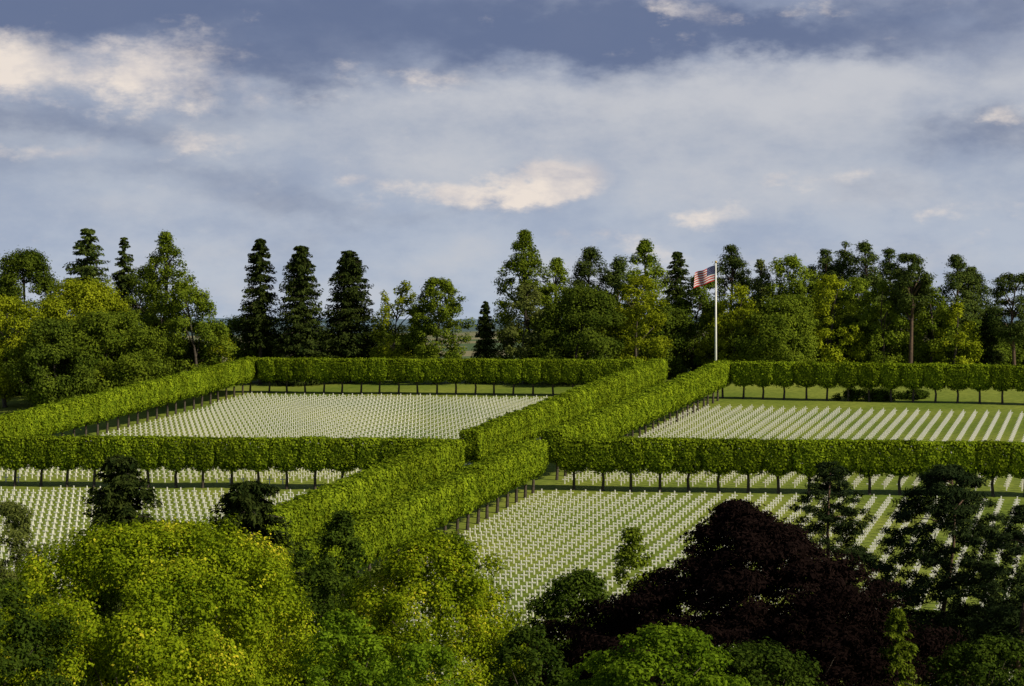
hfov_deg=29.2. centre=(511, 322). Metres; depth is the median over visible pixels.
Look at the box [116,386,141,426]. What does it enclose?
linden tree
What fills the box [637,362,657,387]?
linden tree
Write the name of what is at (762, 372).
linden tree
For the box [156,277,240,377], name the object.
broadleaf tree
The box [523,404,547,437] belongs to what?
linden tree
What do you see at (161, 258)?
broadleaf tree
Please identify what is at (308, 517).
linden tree
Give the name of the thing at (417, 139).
sky
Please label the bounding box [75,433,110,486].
linden tree
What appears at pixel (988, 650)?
broadleaf tree
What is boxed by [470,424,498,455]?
linden tree
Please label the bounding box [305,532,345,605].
linden tree
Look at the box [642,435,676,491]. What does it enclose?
linden tree
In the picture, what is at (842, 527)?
pine tree
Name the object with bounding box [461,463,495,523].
linden tree
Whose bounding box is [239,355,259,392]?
linden tree
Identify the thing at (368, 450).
linden tree
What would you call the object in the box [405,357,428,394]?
linden tree
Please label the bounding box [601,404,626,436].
linden tree
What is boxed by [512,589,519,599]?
grave cross
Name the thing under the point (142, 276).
broadleaf tree
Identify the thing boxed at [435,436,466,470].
linden tree
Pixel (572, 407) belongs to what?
linden tree
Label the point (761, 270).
broadleaf tree
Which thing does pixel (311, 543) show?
linden tree
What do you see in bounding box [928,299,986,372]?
broadleaf tree
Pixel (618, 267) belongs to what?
tree
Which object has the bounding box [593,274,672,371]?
broadleaf tree
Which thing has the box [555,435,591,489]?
linden tree
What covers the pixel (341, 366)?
linden tree
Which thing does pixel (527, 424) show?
linden tree
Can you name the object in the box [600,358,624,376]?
linden tree
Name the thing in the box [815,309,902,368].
broadleaf tree
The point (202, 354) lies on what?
broadleaf tree
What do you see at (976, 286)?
pine tree
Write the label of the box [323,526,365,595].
linden tree
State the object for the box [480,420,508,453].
linden tree
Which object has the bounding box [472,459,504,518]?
linden tree
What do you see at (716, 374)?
linden tree
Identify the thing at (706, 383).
linden tree
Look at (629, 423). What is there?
linden tree
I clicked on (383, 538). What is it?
linden tree
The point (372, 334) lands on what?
broadleaf tree
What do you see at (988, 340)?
spruce tree
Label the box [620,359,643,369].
linden tree
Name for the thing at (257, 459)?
linden tree
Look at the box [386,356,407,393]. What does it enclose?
linden tree
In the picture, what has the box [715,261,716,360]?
flagpole
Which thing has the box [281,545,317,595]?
linden tree
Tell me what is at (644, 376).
linden tree
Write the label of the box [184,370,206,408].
linden tree
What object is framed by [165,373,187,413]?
linden tree
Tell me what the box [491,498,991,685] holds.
copper beech tree
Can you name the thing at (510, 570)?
grave cross
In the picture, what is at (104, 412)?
linden tree
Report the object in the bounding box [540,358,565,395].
linden tree
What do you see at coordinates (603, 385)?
linden tree
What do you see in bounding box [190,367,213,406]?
linden tree
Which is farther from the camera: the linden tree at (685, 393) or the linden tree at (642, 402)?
the linden tree at (685, 393)
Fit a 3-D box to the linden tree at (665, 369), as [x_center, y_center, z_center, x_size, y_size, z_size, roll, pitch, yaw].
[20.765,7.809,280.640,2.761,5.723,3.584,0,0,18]
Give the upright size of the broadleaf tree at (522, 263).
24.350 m
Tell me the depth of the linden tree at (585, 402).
240.75 m
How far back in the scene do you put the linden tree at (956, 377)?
263.99 m
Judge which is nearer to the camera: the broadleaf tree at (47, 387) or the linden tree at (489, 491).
the linden tree at (489, 491)
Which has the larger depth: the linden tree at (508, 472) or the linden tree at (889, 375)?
the linden tree at (889, 375)
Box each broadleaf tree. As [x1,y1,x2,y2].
[0,247,69,338]
[0,294,49,407]
[0,317,98,406]
[0,335,37,395]
[0,500,57,611]
[0,512,343,685]
[0,576,91,685]
[8,356,48,396]
[26,273,134,377]
[40,307,178,394]
[103,343,174,380]
[112,265,162,341]
[124,229,203,375]
[147,336,222,389]
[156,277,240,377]
[183,332,236,370]
[207,314,278,381]
[254,549,362,685]
[293,507,374,677]
[293,608,402,685]
[320,527,543,685]
[361,327,400,362]
[369,280,416,382]
[369,641,475,685]
[376,334,433,358]
[398,277,476,383]
[486,624,578,685]
[490,283,548,382]
[491,229,558,359]
[517,284,628,384]
[522,565,628,681]
[523,257,585,359]
[559,621,750,685]
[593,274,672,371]
[612,526,669,684]
[617,238,673,357]
[618,300,704,377]
[668,275,728,370]
[690,313,737,368]
[693,283,771,366]
[714,636,827,685]
[730,291,823,361]
[744,258,779,359]
[749,253,829,360]
[791,263,825,327]
[807,273,864,369]
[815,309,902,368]
[830,275,895,358]
[851,280,914,369]
[873,607,920,685]
[884,291,936,363]
[901,281,961,363]
[905,310,938,363]
[916,632,1023,685]
[923,317,1011,364]
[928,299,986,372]
[984,272,1023,365]
[997,339,1023,365]
[1000,340,1023,364]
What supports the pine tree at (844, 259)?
on the ground
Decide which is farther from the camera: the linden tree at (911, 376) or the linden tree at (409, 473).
the linden tree at (911, 376)
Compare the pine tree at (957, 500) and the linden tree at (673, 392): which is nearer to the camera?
the pine tree at (957, 500)
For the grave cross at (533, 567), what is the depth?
155.14 m
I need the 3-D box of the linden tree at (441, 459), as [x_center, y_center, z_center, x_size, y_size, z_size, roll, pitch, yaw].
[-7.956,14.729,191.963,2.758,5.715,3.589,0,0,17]
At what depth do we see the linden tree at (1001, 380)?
261.92 m
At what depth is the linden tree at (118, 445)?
203.72 m
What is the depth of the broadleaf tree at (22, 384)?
298.43 m
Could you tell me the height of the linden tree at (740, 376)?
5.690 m
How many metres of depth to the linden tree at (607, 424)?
217.06 m
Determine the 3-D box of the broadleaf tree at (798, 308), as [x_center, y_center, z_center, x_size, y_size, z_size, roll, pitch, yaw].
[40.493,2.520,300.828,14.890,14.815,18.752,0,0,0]
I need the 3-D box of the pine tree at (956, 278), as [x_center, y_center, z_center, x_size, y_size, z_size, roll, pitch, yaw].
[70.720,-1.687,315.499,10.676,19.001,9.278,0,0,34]
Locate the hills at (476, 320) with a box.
[14,315,1017,325]
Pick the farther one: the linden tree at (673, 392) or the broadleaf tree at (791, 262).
the broadleaf tree at (791, 262)
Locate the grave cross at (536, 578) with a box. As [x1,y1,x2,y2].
[534,575,540,585]
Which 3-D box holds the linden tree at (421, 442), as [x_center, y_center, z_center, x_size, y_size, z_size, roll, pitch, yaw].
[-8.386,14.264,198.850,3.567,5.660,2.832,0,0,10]
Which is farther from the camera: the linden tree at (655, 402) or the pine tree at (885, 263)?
the pine tree at (885, 263)
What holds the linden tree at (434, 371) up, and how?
on the ground
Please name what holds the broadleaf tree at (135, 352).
on the ground
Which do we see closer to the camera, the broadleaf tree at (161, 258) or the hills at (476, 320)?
the broadleaf tree at (161, 258)
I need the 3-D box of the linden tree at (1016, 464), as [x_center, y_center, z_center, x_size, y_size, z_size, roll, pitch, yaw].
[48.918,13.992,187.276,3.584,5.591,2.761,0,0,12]
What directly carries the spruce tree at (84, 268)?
on the ground
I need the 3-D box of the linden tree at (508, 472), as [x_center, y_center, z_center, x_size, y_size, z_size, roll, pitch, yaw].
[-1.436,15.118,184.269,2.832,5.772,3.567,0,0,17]
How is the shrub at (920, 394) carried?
on the ground
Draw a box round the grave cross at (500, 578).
[497,574,503,584]
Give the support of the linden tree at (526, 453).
on the ground
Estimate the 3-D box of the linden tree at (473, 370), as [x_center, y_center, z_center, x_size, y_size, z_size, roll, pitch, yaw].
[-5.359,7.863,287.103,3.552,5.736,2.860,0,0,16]
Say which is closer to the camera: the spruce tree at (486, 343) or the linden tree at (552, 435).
the linden tree at (552, 435)
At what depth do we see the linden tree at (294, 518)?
158.02 m
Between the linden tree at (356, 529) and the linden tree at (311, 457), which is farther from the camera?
the linden tree at (311, 457)
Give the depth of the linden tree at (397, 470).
180.13 m
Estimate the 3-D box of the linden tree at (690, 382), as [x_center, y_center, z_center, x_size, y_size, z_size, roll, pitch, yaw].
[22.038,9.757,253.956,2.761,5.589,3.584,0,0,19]
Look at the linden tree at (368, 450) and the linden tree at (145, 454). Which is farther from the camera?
the linden tree at (145, 454)
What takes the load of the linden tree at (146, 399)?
on the ground
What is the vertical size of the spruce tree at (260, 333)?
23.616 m
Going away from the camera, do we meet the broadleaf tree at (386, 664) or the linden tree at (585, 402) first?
the broadleaf tree at (386, 664)
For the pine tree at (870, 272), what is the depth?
317.52 m
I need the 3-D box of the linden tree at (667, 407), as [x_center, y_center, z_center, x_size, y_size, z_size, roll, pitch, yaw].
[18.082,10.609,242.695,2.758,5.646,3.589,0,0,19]
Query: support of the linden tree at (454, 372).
on the ground
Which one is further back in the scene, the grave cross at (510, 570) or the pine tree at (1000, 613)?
the grave cross at (510, 570)
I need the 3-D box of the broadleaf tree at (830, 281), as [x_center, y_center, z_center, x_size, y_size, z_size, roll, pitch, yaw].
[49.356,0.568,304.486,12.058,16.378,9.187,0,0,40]
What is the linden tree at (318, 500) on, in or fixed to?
on the ground
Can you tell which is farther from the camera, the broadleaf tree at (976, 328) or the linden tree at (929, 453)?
the broadleaf tree at (976, 328)
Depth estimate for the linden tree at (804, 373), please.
271.17 m
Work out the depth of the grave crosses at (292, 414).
238.44 m
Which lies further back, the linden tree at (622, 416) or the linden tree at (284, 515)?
the linden tree at (622, 416)
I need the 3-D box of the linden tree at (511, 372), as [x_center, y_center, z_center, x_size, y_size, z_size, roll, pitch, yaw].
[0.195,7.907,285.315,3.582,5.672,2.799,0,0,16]
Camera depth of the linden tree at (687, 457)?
193.26 m
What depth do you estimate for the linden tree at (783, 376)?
272.27 m
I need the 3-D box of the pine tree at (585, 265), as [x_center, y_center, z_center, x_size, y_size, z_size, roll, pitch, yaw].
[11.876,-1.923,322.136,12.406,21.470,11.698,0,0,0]
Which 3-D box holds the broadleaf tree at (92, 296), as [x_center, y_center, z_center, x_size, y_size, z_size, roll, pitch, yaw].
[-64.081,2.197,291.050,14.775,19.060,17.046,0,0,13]
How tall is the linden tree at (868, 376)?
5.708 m
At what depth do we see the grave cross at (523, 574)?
152.50 m
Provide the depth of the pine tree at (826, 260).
319.59 m
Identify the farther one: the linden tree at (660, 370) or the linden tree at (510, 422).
the linden tree at (660, 370)
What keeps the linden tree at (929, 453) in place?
on the ground
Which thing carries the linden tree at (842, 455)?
on the ground
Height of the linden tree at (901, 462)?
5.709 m
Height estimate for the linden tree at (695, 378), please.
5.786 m
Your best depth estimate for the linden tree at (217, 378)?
282.05 m
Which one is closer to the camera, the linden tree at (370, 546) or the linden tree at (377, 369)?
the linden tree at (370, 546)
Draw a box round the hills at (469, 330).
[169,325,524,335]
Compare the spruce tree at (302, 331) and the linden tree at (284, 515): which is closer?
the linden tree at (284, 515)
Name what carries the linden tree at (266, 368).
on the ground
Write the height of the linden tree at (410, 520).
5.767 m
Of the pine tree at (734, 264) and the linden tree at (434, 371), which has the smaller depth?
the linden tree at (434, 371)
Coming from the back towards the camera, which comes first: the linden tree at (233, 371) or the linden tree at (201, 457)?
the linden tree at (233, 371)
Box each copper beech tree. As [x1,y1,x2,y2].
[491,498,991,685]
[751,590,896,685]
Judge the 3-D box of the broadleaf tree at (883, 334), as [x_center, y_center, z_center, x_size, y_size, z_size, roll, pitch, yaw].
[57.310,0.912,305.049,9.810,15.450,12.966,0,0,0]
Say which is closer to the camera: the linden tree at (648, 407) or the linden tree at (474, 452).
the linden tree at (474, 452)
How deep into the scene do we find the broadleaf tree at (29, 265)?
304.02 m
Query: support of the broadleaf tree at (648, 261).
on the ground
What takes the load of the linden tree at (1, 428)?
on the ground
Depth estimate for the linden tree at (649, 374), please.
271.83 m
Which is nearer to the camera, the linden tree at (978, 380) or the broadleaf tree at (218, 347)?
the linden tree at (978, 380)
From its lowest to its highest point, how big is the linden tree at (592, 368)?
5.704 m
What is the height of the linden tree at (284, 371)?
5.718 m
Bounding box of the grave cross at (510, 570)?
[508,567,513,577]
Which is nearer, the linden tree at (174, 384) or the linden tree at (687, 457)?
the linden tree at (687, 457)
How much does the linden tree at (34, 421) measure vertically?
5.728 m
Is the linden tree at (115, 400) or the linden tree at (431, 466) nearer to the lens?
the linden tree at (431, 466)
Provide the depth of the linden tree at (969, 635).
113.70 m
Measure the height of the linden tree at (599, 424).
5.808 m
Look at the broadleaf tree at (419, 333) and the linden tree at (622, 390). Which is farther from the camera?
the broadleaf tree at (419, 333)
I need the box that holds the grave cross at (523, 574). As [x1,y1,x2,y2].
[520,571,526,581]
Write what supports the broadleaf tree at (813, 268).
on the ground
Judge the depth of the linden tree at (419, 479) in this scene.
185.74 m
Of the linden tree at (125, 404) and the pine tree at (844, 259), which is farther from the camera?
the pine tree at (844, 259)
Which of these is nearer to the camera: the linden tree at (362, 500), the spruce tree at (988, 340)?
the linden tree at (362, 500)
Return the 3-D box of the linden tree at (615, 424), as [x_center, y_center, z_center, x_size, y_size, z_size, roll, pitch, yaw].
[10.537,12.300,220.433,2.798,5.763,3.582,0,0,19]
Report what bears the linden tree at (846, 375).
on the ground
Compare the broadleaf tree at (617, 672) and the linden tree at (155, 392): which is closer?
the broadleaf tree at (617, 672)
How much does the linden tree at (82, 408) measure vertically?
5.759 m
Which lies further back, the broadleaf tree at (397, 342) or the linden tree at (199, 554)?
the broadleaf tree at (397, 342)
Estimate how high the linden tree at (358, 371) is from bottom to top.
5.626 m
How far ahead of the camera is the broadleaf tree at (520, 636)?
71.72 m
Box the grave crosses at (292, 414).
[0,392,1023,685]
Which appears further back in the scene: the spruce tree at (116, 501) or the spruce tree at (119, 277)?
the spruce tree at (119, 277)
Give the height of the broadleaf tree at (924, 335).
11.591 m
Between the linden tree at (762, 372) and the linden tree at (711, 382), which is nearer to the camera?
the linden tree at (711, 382)
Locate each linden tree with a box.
[0,415,17,435]
[0,420,3,435]
[0,434,28,486]
[1,411,29,444]
[13,409,42,435]
[22,433,58,486]
[28,405,54,434]
[38,402,66,435]
[48,434,81,486]
[49,400,77,444]
[61,397,88,435]
[72,394,99,435]
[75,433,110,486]
[85,393,110,434]
[96,390,120,432]
[104,387,131,429]
[104,434,139,457]
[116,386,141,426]
[126,383,150,423]
[130,434,162,487]
[135,379,160,421]
[148,379,169,418]
[156,376,179,416]
[158,434,191,487]
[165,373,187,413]
[174,372,196,411]
[176,535,212,578]
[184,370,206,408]
[185,435,218,487]
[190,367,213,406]
[201,365,222,403]
[209,364,229,401]
[214,435,248,486]
[215,362,237,399]
[224,360,245,396]
[234,359,253,394]
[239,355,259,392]
[240,435,273,481]
[256,357,280,392]
[267,511,288,547]
[268,436,302,488]
[271,503,303,546]
[274,356,297,393]
[276,497,316,541]
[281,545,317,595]
[290,540,331,600]
[293,356,315,393]
[293,491,331,535]
[297,434,332,489]
[305,486,343,531]
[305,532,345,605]
[311,357,334,393]
[318,481,356,514]
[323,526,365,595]
[324,436,359,478]
[329,357,353,393]
[335,475,369,515]
[344,470,382,508]
[348,357,371,393]
[348,518,378,572]
[353,511,391,576]
[354,435,389,470]
[357,466,392,505]
[364,504,405,571]
[367,356,390,393]
[368,461,405,500]
[378,498,418,553]
[381,435,417,459]
[381,456,415,492]
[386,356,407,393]
[391,492,431,542]
[393,454,425,489]
[401,487,440,531]
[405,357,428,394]
[405,448,436,484]
[411,435,443,448]
[415,444,447,480]
[415,482,452,530]
[424,357,447,394]
[425,441,456,475]
[429,477,464,534]
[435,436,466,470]
[439,472,476,533]
[443,357,466,394]
[451,468,486,529]
[459,427,490,463]
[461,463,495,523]
[463,357,486,394]
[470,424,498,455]
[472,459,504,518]
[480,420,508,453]
[481,357,503,395]
[481,453,514,512]
[485,416,514,447]
[493,450,525,507]
[498,414,524,443]
[501,358,524,395]
[501,445,532,502]
[503,410,531,439]
[509,441,540,497]
[514,408,539,439]
[519,437,549,493]
[520,357,543,395]
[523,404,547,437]
[528,401,554,438]
[538,399,561,427]
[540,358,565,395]
[542,427,571,479]
[543,395,569,422]
[551,424,579,475]
[553,393,576,421]
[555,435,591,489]
[559,419,588,436]
[560,358,583,387]
[560,391,583,418]
[566,388,588,414]
[569,417,596,437]
[572,385,596,412]
[576,413,603,442]
[580,358,604,382]
[581,384,602,408]
[584,436,619,490]
[585,410,611,437]
[586,380,608,406]
[592,407,619,437]
[593,379,615,404]
[598,376,620,401]
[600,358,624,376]
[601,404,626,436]
[603,374,625,399]
[609,371,632,398]
[609,402,632,436]
[612,436,648,491]
[614,399,639,435]
[617,370,638,394]
[619,396,645,436]
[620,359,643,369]
[622,368,642,392]
[626,365,647,390]
[628,393,652,436]
[632,363,652,387]
[635,391,659,436]
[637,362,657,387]
[642,359,662,384]
[642,387,666,432]
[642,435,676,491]
[647,386,670,429]
[648,357,667,382]
[653,383,676,427]
[661,381,681,424]
[666,379,688,421]
[671,377,694,418]
[672,435,705,492]
[676,373,699,415]
[682,371,704,413]
[692,371,708,410]
[694,368,714,406]
[697,365,719,405]
[700,437,736,492]
[703,363,723,403]
[710,361,728,400]
[713,359,731,397]
[730,360,755,398]
[730,436,766,492]
[750,360,775,399]
[760,436,795,493]
[771,361,794,399]
[791,437,825,492]
[792,361,818,399]
[813,361,838,400]
[821,437,856,493]
[835,360,861,400]
[851,437,887,494]
[856,361,881,401]
[878,361,903,401]
[882,438,917,495]
[899,362,925,402]
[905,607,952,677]
[913,438,948,474]
[922,362,947,402]
[943,440,978,474]
[944,364,969,402]
[953,624,978,685]
[966,363,991,403]
[975,439,1011,496]
[989,364,1014,404]
[1007,441,1023,496]
[1011,364,1023,391]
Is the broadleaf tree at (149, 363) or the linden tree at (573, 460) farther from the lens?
the broadleaf tree at (149, 363)
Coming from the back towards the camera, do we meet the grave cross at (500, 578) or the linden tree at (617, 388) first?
the linden tree at (617, 388)
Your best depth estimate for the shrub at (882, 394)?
270.43 m
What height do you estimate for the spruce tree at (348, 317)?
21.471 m
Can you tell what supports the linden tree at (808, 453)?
on the ground
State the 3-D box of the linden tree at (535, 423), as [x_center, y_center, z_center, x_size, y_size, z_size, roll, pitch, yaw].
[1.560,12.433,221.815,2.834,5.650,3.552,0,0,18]
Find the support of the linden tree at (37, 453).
on the ground
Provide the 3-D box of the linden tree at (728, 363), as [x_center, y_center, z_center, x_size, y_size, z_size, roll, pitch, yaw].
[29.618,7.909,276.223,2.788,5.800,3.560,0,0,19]
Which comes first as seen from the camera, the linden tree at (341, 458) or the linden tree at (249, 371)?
the linden tree at (341, 458)
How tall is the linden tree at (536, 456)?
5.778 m
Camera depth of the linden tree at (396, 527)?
155.46 m
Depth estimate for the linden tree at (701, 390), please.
259.15 m
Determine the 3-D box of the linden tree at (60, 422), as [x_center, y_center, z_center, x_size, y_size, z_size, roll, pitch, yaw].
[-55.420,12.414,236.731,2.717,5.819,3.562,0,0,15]
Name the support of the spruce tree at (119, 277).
on the ground
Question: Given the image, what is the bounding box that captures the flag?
[694,265,714,287]
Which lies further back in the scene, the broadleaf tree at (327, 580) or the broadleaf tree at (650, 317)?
the broadleaf tree at (650, 317)
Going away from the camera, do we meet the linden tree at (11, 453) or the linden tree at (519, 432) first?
the linden tree at (11, 453)
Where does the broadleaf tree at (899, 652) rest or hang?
on the ground
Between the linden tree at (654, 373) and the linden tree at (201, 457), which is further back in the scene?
the linden tree at (654, 373)
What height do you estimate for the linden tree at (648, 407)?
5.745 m
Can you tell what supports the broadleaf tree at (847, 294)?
on the ground
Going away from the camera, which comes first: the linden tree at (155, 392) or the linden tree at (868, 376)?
the linden tree at (155, 392)
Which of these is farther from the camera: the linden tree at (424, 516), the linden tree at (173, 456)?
the linden tree at (173, 456)
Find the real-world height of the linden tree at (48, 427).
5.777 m
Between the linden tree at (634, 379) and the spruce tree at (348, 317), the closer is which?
the linden tree at (634, 379)
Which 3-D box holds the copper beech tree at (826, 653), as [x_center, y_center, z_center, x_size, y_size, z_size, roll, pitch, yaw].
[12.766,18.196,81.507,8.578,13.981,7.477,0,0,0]
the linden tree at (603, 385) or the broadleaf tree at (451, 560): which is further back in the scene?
the linden tree at (603, 385)
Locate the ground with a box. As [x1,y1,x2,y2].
[0,330,1023,685]
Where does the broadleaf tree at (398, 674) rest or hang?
on the ground
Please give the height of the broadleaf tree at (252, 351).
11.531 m
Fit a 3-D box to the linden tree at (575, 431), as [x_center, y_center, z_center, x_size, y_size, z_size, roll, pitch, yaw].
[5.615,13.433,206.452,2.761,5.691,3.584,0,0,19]
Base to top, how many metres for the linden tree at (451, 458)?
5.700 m
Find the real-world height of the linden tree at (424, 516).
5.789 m
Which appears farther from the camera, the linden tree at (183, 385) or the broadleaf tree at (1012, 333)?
the broadleaf tree at (1012, 333)
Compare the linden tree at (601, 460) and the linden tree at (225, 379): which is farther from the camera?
the linden tree at (225, 379)
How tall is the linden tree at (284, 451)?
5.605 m
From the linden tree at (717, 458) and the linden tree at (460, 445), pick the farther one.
the linden tree at (460, 445)
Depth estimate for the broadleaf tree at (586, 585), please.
99.15 m
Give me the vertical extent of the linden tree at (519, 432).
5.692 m
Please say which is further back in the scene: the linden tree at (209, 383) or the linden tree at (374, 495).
the linden tree at (209, 383)
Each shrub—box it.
[831,387,907,401]
[901,389,929,399]
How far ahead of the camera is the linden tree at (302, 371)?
293.25 m
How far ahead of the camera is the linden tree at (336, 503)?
166.10 m
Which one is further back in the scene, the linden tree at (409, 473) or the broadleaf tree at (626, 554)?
the linden tree at (409, 473)
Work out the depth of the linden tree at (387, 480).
177.28 m
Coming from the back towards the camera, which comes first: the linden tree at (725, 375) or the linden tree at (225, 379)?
the linden tree at (225, 379)
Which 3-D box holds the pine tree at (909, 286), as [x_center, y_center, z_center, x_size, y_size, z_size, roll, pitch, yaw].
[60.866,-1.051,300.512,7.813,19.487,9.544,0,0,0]
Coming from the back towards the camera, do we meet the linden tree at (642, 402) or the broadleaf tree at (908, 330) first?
the broadleaf tree at (908, 330)
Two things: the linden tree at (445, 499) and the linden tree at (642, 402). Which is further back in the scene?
the linden tree at (642, 402)
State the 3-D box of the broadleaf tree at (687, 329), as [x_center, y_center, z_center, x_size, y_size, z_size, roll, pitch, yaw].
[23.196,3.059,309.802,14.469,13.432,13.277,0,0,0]
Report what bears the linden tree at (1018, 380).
on the ground
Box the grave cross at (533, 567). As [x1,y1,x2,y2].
[531,564,537,574]
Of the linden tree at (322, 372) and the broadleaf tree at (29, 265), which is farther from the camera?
the broadleaf tree at (29, 265)
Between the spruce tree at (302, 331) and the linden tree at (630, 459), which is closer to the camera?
the linden tree at (630, 459)
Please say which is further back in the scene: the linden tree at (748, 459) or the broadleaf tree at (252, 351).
the broadleaf tree at (252, 351)
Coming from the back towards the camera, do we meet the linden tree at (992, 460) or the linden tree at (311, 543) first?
the linden tree at (992, 460)
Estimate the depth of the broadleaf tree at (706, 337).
318.02 m
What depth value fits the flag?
292.02 m
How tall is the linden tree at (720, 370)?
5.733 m
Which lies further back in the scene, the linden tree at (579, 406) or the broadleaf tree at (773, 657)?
the linden tree at (579, 406)
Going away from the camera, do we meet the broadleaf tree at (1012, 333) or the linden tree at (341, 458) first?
the linden tree at (341, 458)
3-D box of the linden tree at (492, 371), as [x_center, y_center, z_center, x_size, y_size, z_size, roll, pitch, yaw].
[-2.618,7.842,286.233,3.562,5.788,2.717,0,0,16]
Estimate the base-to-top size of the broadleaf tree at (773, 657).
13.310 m
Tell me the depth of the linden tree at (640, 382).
266.21 m
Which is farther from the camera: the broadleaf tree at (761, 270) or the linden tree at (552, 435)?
the broadleaf tree at (761, 270)
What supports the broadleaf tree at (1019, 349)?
on the ground
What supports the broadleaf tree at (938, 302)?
on the ground
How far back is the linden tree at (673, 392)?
244.77 m
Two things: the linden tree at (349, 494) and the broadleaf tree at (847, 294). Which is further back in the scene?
the broadleaf tree at (847, 294)
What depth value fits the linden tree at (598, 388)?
246.71 m
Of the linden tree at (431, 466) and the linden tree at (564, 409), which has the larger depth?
the linden tree at (564, 409)
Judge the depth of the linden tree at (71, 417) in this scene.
239.21 m
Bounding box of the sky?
[0,0,1023,318]
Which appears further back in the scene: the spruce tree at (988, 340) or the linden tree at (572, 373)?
the spruce tree at (988, 340)
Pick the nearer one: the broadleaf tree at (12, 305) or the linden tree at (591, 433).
the linden tree at (591, 433)
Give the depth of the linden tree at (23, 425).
227.74 m
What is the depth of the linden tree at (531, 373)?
283.65 m
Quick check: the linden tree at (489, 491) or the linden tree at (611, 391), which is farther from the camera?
the linden tree at (611, 391)
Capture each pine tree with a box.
[552,246,619,353]
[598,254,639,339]
[701,244,752,343]
[782,460,882,684]
[805,248,841,315]
[823,241,861,313]
[845,240,892,321]
[862,462,1023,650]
[878,248,905,331]
[884,252,936,363]
[928,254,985,338]
[956,265,1003,320]
[966,504,1023,680]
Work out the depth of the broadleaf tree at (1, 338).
298.96 m
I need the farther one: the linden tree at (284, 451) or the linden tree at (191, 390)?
the linden tree at (191, 390)
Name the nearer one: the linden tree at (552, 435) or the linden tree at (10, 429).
the linden tree at (552, 435)
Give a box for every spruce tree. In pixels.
[59,228,112,313]
[67,454,183,685]
[111,237,140,326]
[190,479,319,685]
[231,238,282,384]
[262,245,335,386]
[316,250,381,382]
[463,301,503,383]
[660,252,697,368]
[974,310,1006,370]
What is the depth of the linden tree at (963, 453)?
187.54 m
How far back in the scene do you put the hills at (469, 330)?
2045.18 m
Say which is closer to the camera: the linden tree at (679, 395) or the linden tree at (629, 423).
the linden tree at (629, 423)
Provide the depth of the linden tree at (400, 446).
198.44 m
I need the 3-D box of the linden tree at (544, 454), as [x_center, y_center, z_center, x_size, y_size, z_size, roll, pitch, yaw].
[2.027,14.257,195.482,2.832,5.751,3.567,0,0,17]
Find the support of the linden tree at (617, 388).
on the ground
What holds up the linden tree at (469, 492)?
on the ground
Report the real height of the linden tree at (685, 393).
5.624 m
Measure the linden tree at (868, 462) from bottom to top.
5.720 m
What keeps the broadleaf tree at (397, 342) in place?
on the ground
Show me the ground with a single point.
(946, 404)
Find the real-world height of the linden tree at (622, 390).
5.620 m
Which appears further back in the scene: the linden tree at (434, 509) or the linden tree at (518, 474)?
the linden tree at (518, 474)
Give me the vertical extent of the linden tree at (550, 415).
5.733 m
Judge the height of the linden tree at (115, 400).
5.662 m
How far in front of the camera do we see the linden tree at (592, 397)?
243.64 m
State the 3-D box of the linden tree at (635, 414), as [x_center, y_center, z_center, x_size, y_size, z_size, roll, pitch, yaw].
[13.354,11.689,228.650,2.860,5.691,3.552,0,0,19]
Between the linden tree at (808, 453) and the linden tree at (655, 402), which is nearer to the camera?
the linden tree at (808, 453)
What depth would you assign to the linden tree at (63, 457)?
204.79 m
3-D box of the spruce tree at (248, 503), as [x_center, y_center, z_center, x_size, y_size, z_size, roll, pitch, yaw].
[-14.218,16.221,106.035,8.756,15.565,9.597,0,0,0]
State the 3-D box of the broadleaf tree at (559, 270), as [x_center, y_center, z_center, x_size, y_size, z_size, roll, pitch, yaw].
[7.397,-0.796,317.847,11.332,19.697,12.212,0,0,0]
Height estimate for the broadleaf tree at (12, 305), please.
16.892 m
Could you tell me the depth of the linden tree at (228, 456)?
201.74 m
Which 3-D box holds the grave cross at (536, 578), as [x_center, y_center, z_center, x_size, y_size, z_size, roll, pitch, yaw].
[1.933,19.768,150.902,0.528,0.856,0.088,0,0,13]
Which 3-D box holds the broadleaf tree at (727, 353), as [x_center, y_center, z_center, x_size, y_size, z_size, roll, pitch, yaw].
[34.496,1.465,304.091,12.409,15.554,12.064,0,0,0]
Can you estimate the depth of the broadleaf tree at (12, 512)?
111.62 m
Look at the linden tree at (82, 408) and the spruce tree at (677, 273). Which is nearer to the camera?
the linden tree at (82, 408)
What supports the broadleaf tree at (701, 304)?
on the ground
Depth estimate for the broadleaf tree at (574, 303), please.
297.51 m
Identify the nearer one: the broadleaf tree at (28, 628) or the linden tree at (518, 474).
the broadleaf tree at (28, 628)
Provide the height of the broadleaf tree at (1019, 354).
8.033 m
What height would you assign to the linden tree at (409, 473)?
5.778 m
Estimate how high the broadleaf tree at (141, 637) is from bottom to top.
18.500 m
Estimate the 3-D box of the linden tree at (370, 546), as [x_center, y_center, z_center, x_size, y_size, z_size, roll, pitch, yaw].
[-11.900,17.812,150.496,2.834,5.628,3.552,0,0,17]
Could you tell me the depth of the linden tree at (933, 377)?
264.94 m
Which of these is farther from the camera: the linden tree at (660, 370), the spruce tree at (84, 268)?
the spruce tree at (84, 268)
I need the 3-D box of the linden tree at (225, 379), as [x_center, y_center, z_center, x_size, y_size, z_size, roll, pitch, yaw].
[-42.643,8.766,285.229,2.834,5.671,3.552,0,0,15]
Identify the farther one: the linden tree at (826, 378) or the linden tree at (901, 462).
the linden tree at (826, 378)
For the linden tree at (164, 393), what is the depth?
264.99 m
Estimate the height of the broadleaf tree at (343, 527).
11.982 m
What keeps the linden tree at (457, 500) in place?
on the ground
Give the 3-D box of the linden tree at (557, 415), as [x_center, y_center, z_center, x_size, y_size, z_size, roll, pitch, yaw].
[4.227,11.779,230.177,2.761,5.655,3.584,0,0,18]

